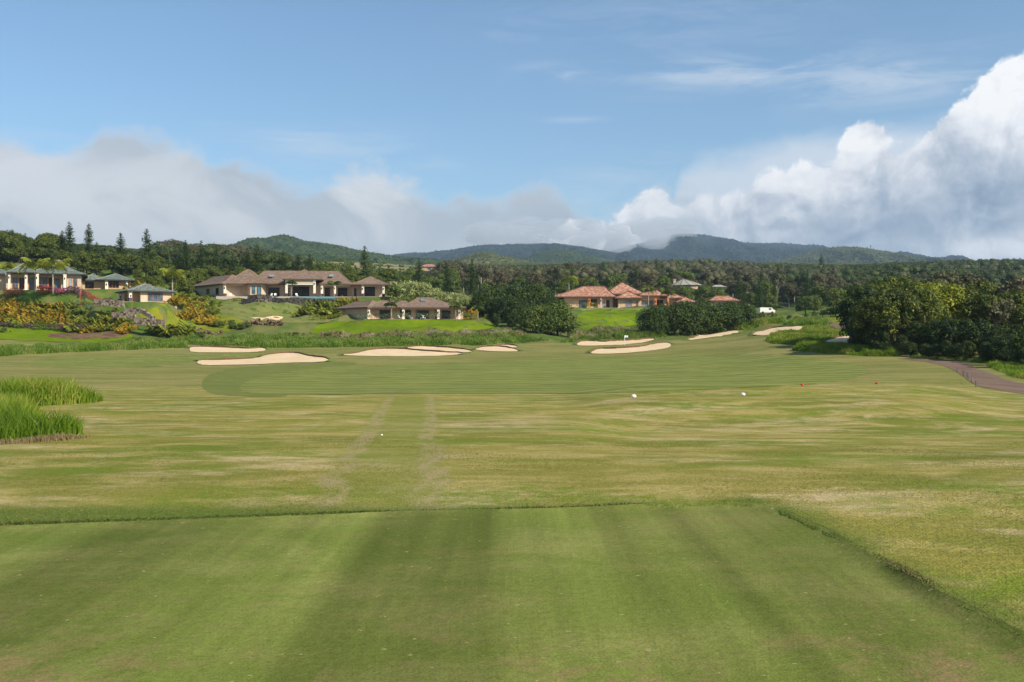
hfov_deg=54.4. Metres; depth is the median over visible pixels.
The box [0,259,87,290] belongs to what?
green roof house
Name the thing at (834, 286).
grey tree
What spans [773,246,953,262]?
hills
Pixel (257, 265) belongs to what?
cook pine
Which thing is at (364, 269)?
slim pine
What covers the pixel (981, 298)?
olive tree
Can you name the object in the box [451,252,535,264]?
hills
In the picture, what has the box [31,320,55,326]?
green palm shrub
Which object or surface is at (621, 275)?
umbrella tree
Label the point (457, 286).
green tree
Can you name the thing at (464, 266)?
grey tree
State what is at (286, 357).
sand bunker
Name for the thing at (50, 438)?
dry grass edge
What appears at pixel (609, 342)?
sand bunker
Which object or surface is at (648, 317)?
round tree
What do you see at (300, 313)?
green palm shrub
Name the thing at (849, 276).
woodland
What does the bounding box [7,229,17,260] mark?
cook pine
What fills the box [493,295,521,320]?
thicket tree
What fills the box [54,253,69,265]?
feathery tree
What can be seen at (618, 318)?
lawn
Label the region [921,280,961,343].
yellow tree
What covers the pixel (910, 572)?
shaggy grass edge
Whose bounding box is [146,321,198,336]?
green palm shrub
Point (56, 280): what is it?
window
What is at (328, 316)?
green hedge
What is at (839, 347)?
tall grass hedge
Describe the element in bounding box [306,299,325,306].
green palm shrub
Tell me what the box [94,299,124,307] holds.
stone wall
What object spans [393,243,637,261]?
hills
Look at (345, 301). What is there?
green palm shrub
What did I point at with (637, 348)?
sand bunker
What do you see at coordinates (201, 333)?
leafy bush
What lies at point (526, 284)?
green tree
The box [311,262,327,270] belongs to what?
green tree
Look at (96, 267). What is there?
feathery tree
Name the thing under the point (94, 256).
feathery tree
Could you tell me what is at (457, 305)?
palm tree
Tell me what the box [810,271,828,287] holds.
grey tree
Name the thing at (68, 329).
green palm shrub
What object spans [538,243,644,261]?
hills
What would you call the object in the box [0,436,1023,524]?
short rough grass
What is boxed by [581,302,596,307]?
green hedge
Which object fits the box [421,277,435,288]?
green tree
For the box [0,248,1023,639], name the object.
ground
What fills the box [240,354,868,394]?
fairway
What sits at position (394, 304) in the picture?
palm tree
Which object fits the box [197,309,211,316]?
golden palm shrub
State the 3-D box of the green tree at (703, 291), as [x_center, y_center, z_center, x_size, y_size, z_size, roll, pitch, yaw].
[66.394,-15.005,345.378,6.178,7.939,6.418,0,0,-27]
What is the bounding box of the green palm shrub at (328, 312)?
[324,308,339,316]
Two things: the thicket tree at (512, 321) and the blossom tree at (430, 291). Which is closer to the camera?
the thicket tree at (512, 321)
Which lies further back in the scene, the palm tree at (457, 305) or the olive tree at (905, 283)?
the palm tree at (457, 305)
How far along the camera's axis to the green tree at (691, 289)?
371.00 m
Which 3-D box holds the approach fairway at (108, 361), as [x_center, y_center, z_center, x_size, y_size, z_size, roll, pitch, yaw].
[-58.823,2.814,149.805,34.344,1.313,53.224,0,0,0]
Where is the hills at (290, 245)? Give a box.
[227,234,453,265]
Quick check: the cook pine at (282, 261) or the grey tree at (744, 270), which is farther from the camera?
the grey tree at (744, 270)
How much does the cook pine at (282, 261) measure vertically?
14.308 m
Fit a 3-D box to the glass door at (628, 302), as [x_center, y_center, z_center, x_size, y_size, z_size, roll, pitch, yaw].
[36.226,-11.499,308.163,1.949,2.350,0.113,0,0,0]
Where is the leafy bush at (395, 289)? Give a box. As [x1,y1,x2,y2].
[385,286,402,298]
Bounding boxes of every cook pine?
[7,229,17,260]
[22,233,29,261]
[56,231,65,250]
[93,243,102,271]
[113,233,127,273]
[172,251,181,268]
[176,240,194,270]
[192,240,208,283]
[210,245,223,269]
[228,252,237,271]
[242,248,252,269]
[249,244,264,271]
[277,251,288,270]
[293,253,304,270]
[305,254,314,270]
[413,258,426,295]
[439,266,453,297]
[463,259,480,298]
[548,274,557,293]
[600,261,605,270]
[630,269,638,284]
[653,260,660,271]
[705,276,713,289]
[734,278,743,304]
[741,282,749,303]
[753,280,765,307]
[757,267,764,296]
[770,285,779,309]
[817,254,824,264]
[996,263,1003,275]
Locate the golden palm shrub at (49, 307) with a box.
[37,303,55,309]
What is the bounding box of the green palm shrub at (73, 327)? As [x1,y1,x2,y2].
[70,323,92,332]
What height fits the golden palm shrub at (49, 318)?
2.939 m
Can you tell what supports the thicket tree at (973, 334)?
on the ground at (952, 542)
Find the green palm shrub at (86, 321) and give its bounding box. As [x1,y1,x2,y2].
[75,316,97,323]
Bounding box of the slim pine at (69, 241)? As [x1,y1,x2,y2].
[62,222,76,266]
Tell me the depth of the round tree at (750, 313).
234.44 m
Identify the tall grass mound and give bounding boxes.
[765,324,845,344]
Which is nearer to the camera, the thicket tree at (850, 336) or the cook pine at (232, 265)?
the thicket tree at (850, 336)
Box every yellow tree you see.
[907,282,944,314]
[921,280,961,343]
[937,283,975,335]
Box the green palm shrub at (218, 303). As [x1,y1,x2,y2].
[193,296,222,307]
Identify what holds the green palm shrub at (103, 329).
on the lawn at (25, 334)
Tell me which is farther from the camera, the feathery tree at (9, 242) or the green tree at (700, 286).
the green tree at (700, 286)
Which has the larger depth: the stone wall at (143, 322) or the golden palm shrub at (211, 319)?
the golden palm shrub at (211, 319)
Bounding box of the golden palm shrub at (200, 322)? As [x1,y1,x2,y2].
[192,317,207,323]
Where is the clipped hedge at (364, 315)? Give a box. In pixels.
[354,314,378,318]
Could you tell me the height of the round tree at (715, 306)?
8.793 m
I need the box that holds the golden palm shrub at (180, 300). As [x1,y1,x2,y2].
[171,294,191,306]
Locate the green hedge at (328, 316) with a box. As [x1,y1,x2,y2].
[309,312,340,319]
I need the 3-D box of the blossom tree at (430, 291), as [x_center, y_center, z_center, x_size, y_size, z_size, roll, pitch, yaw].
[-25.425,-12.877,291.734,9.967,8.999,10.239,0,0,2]
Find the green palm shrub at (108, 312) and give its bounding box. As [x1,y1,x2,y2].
[100,308,119,315]
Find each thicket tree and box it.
[475,303,484,315]
[483,297,502,316]
[490,312,500,325]
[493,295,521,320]
[504,312,520,327]
[511,297,535,319]
[526,299,546,312]
[540,294,559,305]
[832,284,880,336]
[841,301,889,344]
[844,327,855,344]
[863,324,892,350]
[887,304,922,343]
[892,334,908,354]
[898,321,925,345]
[901,341,917,355]
[909,337,922,354]
[915,320,946,345]
[918,343,929,355]
[920,345,933,357]
[928,316,964,344]
[929,344,942,358]
[939,340,951,358]
[944,343,963,359]
[950,319,976,346]
[957,320,997,356]
[957,340,976,359]
[976,341,993,361]
[980,325,1013,342]
[982,334,1000,360]
[989,338,1015,362]
[991,333,1022,359]
[1002,328,1023,335]
[1004,333,1023,364]
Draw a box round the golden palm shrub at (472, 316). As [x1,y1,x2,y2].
[463,310,478,319]
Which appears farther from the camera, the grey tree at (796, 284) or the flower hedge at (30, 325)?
the grey tree at (796, 284)
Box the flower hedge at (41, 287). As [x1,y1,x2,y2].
[33,285,51,293]
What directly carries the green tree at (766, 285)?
on the ground at (952, 542)
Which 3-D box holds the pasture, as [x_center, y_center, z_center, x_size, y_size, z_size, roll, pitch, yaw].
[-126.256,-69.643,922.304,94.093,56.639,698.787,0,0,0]
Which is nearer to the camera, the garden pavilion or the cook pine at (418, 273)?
the garden pavilion
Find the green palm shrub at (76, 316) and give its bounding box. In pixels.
[65,311,87,319]
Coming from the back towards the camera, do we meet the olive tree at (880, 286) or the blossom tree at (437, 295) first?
the blossom tree at (437, 295)
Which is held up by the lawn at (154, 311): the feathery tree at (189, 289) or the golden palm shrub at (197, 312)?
the golden palm shrub at (197, 312)
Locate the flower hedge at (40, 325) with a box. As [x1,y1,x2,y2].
[33,322,84,329]
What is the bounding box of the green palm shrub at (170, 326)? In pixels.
[149,316,196,336]
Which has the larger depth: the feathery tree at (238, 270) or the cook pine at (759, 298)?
the cook pine at (759, 298)
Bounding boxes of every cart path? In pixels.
[825,322,845,327]
[897,358,1023,393]
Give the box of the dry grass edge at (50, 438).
[0,432,89,444]
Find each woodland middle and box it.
[422,258,860,286]
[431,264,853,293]
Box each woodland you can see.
[1,230,314,270]
[519,259,904,265]
[768,258,1023,296]
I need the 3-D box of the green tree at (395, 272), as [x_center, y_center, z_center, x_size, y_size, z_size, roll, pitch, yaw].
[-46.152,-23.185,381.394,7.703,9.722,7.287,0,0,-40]
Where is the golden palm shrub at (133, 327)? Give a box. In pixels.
[125,323,138,329]
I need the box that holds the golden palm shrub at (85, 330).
[79,328,94,332]
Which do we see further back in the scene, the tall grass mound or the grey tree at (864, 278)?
the grey tree at (864, 278)
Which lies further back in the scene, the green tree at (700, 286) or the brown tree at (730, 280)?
the brown tree at (730, 280)
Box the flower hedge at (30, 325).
[0,321,35,327]
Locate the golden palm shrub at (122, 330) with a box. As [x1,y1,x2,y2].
[115,325,130,333]
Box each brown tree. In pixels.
[457,271,469,293]
[480,267,493,281]
[493,270,510,289]
[525,271,545,286]
[634,271,656,287]
[724,276,736,296]
[779,283,798,307]
[820,273,837,288]
[995,276,1023,295]
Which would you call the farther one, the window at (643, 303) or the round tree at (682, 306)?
the window at (643, 303)
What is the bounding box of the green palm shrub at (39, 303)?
[29,299,53,307]
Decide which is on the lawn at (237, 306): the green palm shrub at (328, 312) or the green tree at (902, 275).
the green palm shrub at (328, 312)
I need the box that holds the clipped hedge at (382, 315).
[376,313,390,317]
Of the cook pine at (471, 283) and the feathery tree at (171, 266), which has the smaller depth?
the feathery tree at (171, 266)
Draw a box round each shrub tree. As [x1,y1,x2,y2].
[518,303,563,334]
[535,298,580,335]
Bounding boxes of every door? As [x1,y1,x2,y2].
[124,293,127,301]
[268,288,279,295]
[293,287,308,295]
[325,288,329,296]
[338,288,346,296]
[365,287,374,295]
[380,310,389,318]
[405,310,410,318]
[418,310,428,318]
[442,310,449,318]
[602,300,605,307]
[606,300,609,307]
[626,300,631,306]
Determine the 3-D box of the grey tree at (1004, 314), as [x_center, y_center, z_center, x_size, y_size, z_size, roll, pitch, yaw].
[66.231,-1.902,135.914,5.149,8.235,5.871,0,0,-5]
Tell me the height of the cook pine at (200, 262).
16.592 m
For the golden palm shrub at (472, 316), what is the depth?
250.63 m
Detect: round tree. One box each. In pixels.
[469,286,495,317]
[480,283,514,317]
[499,283,534,317]
[512,281,555,301]
[523,285,565,314]
[635,304,670,333]
[653,302,687,333]
[666,299,703,335]
[681,301,719,334]
[698,301,731,333]
[715,300,745,331]
[733,302,758,325]
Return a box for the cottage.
[712,285,726,288]
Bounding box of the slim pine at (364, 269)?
[358,246,371,276]
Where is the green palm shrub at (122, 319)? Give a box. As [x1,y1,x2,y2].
[106,315,133,321]
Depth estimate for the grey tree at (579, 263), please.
548.03 m
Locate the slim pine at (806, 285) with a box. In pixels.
[801,273,811,295]
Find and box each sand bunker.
[186,345,271,351]
[194,351,335,364]
[254,316,282,319]
[337,347,468,355]
[403,345,477,352]
[472,345,523,350]
[497,344,521,347]
[571,338,656,344]
[584,342,675,353]
[683,330,742,340]
[747,325,801,336]
[824,335,848,342]
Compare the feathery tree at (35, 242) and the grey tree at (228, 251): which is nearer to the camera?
the feathery tree at (35, 242)
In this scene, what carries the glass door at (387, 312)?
in the guest house at (431, 306)
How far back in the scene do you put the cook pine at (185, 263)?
334.52 m
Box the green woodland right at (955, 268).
[750,259,1022,296]
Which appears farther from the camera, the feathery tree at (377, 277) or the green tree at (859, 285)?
the feathery tree at (377, 277)
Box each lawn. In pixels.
[0,324,132,342]
[140,303,242,331]
[218,299,360,322]
[310,320,495,334]
[572,308,642,310]
[574,309,643,328]
[775,314,840,342]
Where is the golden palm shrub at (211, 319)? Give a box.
[203,317,219,321]
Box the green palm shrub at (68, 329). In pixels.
[62,323,89,332]
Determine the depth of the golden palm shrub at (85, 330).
219.93 m
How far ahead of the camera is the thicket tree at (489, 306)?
251.01 m
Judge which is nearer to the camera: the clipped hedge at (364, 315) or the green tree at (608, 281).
the clipped hedge at (364, 315)
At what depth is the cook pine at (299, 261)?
349.76 m
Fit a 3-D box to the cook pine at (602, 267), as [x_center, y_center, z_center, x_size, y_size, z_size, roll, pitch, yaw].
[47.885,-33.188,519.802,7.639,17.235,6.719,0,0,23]
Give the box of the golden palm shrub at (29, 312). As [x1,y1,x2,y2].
[18,307,35,315]
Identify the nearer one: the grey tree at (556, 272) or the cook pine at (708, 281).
the cook pine at (708, 281)
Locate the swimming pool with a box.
[298,297,338,301]
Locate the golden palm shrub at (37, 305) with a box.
[28,299,48,307]
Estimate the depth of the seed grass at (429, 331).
222.24 m
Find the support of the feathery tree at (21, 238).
on the ground at (952, 542)
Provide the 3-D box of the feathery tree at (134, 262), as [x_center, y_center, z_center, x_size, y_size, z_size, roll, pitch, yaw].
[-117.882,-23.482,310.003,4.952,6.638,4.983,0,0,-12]
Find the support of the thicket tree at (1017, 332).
on the ground at (952, 542)
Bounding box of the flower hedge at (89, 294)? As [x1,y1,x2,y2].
[85,291,113,299]
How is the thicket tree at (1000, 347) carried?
on the ground at (952, 542)
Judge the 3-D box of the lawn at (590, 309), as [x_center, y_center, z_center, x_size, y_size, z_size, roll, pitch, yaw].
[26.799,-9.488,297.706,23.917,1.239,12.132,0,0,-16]
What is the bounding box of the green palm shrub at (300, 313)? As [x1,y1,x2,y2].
[295,307,317,315]
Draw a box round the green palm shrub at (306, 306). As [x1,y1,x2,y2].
[299,302,317,308]
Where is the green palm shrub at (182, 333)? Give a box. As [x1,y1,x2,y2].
[144,323,190,337]
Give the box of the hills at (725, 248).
[611,233,1023,261]
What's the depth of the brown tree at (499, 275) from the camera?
412.16 m
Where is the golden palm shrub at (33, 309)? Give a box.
[24,303,47,311]
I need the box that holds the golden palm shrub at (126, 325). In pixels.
[112,320,128,328]
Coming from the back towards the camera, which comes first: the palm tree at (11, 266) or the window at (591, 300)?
the window at (591, 300)
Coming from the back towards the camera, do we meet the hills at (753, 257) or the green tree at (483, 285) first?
the hills at (753, 257)
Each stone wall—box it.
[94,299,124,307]
[112,311,135,318]
[125,308,145,312]
[134,318,165,326]
[140,309,154,318]
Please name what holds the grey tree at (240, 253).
on the ground at (952, 542)
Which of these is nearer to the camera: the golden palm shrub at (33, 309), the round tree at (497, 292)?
the golden palm shrub at (33, 309)
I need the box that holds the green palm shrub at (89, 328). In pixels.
[82,324,96,331]
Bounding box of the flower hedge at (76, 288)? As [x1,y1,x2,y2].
[67,286,87,298]
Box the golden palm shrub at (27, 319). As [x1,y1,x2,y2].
[18,316,35,322]
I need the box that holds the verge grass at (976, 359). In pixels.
[910,353,993,363]
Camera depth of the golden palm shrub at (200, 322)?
240.13 m
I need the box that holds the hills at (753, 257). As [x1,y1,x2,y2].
[634,249,791,261]
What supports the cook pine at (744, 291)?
on the ground at (952, 542)
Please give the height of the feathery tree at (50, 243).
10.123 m
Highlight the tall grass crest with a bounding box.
[782,315,832,325]
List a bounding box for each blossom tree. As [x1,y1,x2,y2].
[385,281,410,298]
[396,280,428,298]
[409,282,442,299]
[431,291,451,300]
[442,292,467,302]
[459,294,472,303]
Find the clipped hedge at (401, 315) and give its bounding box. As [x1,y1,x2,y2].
[392,312,412,317]
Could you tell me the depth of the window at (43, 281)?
251.77 m
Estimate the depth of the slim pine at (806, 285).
344.72 m
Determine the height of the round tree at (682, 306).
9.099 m
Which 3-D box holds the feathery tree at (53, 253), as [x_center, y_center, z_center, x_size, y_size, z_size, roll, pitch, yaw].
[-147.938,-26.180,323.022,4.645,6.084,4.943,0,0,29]
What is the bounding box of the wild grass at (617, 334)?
[560,330,667,342]
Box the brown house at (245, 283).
[193,269,390,298]
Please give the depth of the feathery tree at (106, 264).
317.48 m
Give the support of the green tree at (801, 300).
on the ground at (952, 542)
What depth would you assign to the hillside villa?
855.79 m
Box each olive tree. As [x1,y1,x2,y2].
[847,293,902,348]
[850,280,894,300]
[865,287,923,346]
[881,275,913,287]
[895,279,921,288]
[895,282,943,319]
[903,288,951,325]
[946,287,996,323]
[955,292,1011,331]
[964,278,999,316]
[989,288,1023,328]
[1005,306,1023,330]
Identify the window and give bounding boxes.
[12,277,17,288]
[19,278,24,288]
[29,277,33,289]
[39,277,47,286]
[48,277,51,289]
[54,278,59,287]
[73,278,76,285]
[85,282,93,287]
[109,281,118,287]
[148,293,162,301]
[257,286,260,293]
[579,300,586,306]
[590,299,596,305]
[641,301,647,306]
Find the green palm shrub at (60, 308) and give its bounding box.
[52,303,67,309]
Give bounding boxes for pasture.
[323,262,416,271]
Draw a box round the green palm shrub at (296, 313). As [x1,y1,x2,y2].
[289,310,314,316]
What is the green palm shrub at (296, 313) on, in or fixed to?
on the lawn at (237, 306)
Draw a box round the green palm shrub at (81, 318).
[78,313,106,323]
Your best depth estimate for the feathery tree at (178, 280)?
294.25 m
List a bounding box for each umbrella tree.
[601,273,630,281]
[661,270,694,279]
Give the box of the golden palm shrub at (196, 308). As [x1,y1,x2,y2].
[184,305,207,311]
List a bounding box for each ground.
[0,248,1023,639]
[0,502,1023,681]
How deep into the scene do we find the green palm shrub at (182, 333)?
220.20 m
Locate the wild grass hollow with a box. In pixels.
[569,324,645,338]
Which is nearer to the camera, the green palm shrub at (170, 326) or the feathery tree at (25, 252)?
the green palm shrub at (170, 326)
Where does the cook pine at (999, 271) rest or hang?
on the ground at (952, 542)
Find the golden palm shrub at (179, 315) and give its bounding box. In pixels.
[175,310,191,319]
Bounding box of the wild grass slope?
[703,316,784,332]
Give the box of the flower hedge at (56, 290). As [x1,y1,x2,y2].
[46,287,72,294]
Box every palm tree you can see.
[0,261,16,270]
[18,257,51,291]
[34,258,72,293]
[159,268,187,295]
[285,278,297,296]
[327,280,341,284]
[383,299,398,320]
[448,303,462,320]
[472,303,484,322]
[560,276,578,290]
[641,284,656,304]
[660,287,675,301]
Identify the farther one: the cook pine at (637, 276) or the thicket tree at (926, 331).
the cook pine at (637, 276)
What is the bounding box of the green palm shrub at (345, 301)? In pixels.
[334,299,354,303]
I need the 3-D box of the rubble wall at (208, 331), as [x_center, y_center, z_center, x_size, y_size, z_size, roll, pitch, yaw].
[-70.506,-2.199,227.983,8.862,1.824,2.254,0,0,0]
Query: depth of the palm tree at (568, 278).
329.30 m
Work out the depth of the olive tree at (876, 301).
130.77 m
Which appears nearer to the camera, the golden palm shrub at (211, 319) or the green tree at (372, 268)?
the golden palm shrub at (211, 319)
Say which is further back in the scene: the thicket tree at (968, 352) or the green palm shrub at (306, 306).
the green palm shrub at (306, 306)
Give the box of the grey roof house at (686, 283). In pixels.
[672,278,701,288]
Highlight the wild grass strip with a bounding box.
[0,331,547,355]
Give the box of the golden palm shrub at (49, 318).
[38,316,56,321]
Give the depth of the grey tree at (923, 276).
388.52 m
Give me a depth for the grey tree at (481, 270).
426.30 m
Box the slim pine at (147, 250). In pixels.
[140,229,154,274]
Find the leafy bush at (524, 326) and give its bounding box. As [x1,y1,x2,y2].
[521,313,537,332]
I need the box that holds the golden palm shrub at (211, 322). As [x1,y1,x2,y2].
[208,317,225,325]
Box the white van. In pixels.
[758,307,774,313]
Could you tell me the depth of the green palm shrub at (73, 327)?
220.62 m
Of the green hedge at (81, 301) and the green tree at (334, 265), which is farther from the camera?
the green tree at (334, 265)
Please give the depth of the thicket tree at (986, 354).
109.63 m
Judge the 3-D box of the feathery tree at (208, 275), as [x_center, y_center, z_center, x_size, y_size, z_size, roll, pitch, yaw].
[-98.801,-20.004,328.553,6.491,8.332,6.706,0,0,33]
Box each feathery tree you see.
[0,230,11,256]
[0,235,6,261]
[0,235,21,261]
[0,237,25,261]
[9,242,28,262]
[15,235,31,261]
[26,236,53,259]
[34,232,57,257]
[36,239,58,257]
[49,251,58,262]
[52,234,74,248]
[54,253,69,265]
[55,250,73,263]
[73,252,91,272]
[75,250,87,259]
[83,252,104,273]
[85,261,99,273]
[98,257,108,275]
[105,255,113,274]
[107,253,124,273]
[120,254,129,275]
[124,261,132,274]
[125,255,141,274]
[132,270,143,277]
[134,277,143,283]
[139,256,150,276]
[142,259,161,272]
[147,269,161,276]
[147,276,163,286]
[148,255,165,268]
[161,271,173,284]
[163,264,174,270]
[168,282,179,290]
[174,275,190,282]
[176,281,194,292]
[183,270,195,284]
[190,267,205,283]
[204,268,221,279]
[205,265,219,274]
[213,271,224,275]
[234,267,245,275]
[343,268,357,276]
[343,270,356,282]
[354,275,366,281]
[368,274,383,280]
[378,269,393,292]
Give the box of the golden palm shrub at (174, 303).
[163,298,183,305]
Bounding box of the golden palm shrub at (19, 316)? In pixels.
[17,312,32,317]
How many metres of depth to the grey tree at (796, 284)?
420.93 m
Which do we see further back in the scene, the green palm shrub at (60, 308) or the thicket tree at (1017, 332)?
the green palm shrub at (60, 308)
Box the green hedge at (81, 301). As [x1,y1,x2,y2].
[61,300,91,305]
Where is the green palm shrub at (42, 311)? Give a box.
[28,308,49,314]
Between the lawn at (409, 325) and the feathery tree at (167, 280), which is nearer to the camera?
the lawn at (409, 325)
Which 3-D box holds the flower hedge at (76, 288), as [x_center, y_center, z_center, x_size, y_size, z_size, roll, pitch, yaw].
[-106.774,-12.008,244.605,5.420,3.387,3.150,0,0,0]
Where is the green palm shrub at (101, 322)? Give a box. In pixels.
[91,318,112,324]
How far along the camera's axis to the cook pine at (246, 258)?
339.69 m
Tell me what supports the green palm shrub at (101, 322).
on the ground at (952, 542)
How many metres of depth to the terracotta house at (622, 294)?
310.90 m
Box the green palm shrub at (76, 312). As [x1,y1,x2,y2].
[63,304,88,314]
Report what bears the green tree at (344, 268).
on the ground at (952, 542)
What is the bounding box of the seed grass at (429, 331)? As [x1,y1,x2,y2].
[318,328,524,338]
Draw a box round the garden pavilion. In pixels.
[115,283,176,307]
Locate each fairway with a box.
[29,353,263,368]
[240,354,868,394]
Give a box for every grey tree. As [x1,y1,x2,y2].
[188,246,199,258]
[217,248,236,256]
[236,248,252,257]
[434,260,457,274]
[442,261,464,272]
[459,264,470,289]
[469,265,490,290]
[493,269,512,281]
[514,270,529,281]
[545,264,564,294]
[561,262,578,268]
[576,261,587,266]
[591,264,601,269]
[624,264,636,270]
[628,268,643,281]
[664,284,674,290]
[670,274,682,284]
[693,267,706,273]
[725,265,738,272]
[725,280,736,297]
[731,279,751,295]
[733,271,757,290]
[739,269,754,276]
[769,272,786,296]
[791,281,801,301]
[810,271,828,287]
[821,283,843,308]
[833,280,851,289]
[860,277,869,282]
[904,276,918,281]
[915,272,928,280]
[919,271,964,290]
[927,271,938,279]
[944,272,986,291]
[975,297,1016,325]
[992,280,1014,328]
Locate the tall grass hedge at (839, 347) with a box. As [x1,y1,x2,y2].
[792,340,899,356]
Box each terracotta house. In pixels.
[555,282,697,307]
[704,295,740,304]
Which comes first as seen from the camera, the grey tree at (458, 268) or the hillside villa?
the grey tree at (458, 268)
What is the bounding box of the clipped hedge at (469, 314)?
[457,313,475,319]
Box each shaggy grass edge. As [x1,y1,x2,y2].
[0,501,725,525]
[800,520,1020,636]
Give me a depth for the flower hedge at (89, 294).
248.37 m
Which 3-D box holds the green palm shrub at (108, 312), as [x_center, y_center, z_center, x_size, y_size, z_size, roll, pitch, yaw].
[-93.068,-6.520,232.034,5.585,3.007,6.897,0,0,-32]
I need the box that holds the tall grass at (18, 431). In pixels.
[0,388,85,439]
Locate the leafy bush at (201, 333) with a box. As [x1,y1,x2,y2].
[194,332,204,336]
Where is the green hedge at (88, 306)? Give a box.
[83,304,93,309]
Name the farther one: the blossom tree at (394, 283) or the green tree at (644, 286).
the green tree at (644, 286)
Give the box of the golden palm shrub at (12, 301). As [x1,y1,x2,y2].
[9,300,23,305]
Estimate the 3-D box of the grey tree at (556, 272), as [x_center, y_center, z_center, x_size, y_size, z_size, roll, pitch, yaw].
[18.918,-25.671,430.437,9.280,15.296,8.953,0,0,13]
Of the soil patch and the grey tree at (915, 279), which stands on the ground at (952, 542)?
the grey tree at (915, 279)
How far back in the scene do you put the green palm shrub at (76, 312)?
235.70 m
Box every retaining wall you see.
[241,298,261,303]
[247,294,271,301]
[272,297,319,305]
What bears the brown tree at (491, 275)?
on the ground at (952, 542)
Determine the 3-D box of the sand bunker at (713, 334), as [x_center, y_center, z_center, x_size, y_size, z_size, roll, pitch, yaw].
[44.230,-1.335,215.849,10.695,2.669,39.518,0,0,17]
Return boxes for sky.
[0,0,1023,259]
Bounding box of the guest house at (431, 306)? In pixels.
[335,298,465,318]
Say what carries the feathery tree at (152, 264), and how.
on the ground at (952, 542)
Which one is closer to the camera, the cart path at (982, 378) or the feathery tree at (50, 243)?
the cart path at (982, 378)
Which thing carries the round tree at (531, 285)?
on the ground at (952, 542)
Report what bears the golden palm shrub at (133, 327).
on the ground at (952, 542)
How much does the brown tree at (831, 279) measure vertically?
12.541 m
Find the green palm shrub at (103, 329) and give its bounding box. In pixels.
[87,324,111,330]
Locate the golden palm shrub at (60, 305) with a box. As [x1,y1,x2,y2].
[53,302,73,308]
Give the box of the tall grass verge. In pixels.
[986,359,1023,378]
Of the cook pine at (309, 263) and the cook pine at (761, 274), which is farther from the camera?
the cook pine at (761, 274)
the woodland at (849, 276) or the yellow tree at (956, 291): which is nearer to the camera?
the yellow tree at (956, 291)
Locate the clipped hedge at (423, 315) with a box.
[414,313,434,318]
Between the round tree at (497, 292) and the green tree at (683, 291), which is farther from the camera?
the green tree at (683, 291)
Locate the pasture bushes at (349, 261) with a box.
[291,255,433,280]
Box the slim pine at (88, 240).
[80,224,95,271]
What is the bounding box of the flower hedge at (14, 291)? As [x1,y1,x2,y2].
[1,287,23,295]
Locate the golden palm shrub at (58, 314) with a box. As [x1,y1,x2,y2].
[50,310,67,316]
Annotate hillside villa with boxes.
[421,264,436,270]
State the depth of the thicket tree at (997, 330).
117.50 m
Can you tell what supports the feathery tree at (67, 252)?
on the ground at (952, 542)
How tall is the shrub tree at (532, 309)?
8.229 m
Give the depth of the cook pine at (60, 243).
329.56 m
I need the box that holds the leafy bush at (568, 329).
[559,317,578,336]
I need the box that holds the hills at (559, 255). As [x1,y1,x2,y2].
[524,249,617,261]
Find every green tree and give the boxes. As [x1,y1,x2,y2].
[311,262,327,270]
[327,261,340,271]
[341,265,354,271]
[362,266,376,274]
[387,268,399,280]
[395,274,409,283]
[405,271,415,281]
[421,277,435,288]
[432,279,449,290]
[436,274,455,289]
[440,268,461,285]
[451,277,460,291]
[476,282,491,291]
[513,275,527,287]
[523,273,545,285]
[552,280,570,292]
[564,280,575,289]
[575,276,599,286]
[600,273,627,287]
[638,284,654,290]
[653,275,671,287]
[674,286,693,298]
[681,286,694,299]
[694,287,709,301]
[695,285,711,299]
[707,288,724,297]
[749,293,761,307]
[752,280,779,298]
[762,295,777,307]
[777,290,789,302]
[794,296,813,314]
[805,285,825,309]
[805,295,822,310]
[819,310,825,316]
[820,288,846,311]
[825,307,834,316]
[842,283,861,296]
[865,276,882,285]
[896,273,911,278]
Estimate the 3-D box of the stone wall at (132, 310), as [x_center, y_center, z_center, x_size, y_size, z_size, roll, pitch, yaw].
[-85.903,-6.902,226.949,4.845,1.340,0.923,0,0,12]
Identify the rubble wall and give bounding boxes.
[195,328,222,334]
[243,318,282,325]
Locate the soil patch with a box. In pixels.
[47,330,126,338]
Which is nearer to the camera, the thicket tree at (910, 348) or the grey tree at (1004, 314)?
the thicket tree at (910, 348)
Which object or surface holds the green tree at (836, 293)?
on the ground at (952, 542)
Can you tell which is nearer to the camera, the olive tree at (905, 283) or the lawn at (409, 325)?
the olive tree at (905, 283)
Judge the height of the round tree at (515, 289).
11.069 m
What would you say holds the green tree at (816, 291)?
on the ground at (952, 542)
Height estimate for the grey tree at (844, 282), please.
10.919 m
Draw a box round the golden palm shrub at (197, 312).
[186,307,203,316]
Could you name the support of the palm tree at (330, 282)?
on the ground at (952, 542)
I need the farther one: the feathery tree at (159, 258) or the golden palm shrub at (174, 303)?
the feathery tree at (159, 258)
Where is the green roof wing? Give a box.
[82,273,135,288]
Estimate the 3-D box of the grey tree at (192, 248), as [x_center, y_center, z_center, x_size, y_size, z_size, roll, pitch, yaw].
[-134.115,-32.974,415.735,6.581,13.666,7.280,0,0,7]
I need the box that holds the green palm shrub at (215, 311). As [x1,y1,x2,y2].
[202,307,220,313]
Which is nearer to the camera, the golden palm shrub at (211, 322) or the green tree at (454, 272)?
the golden palm shrub at (211, 322)

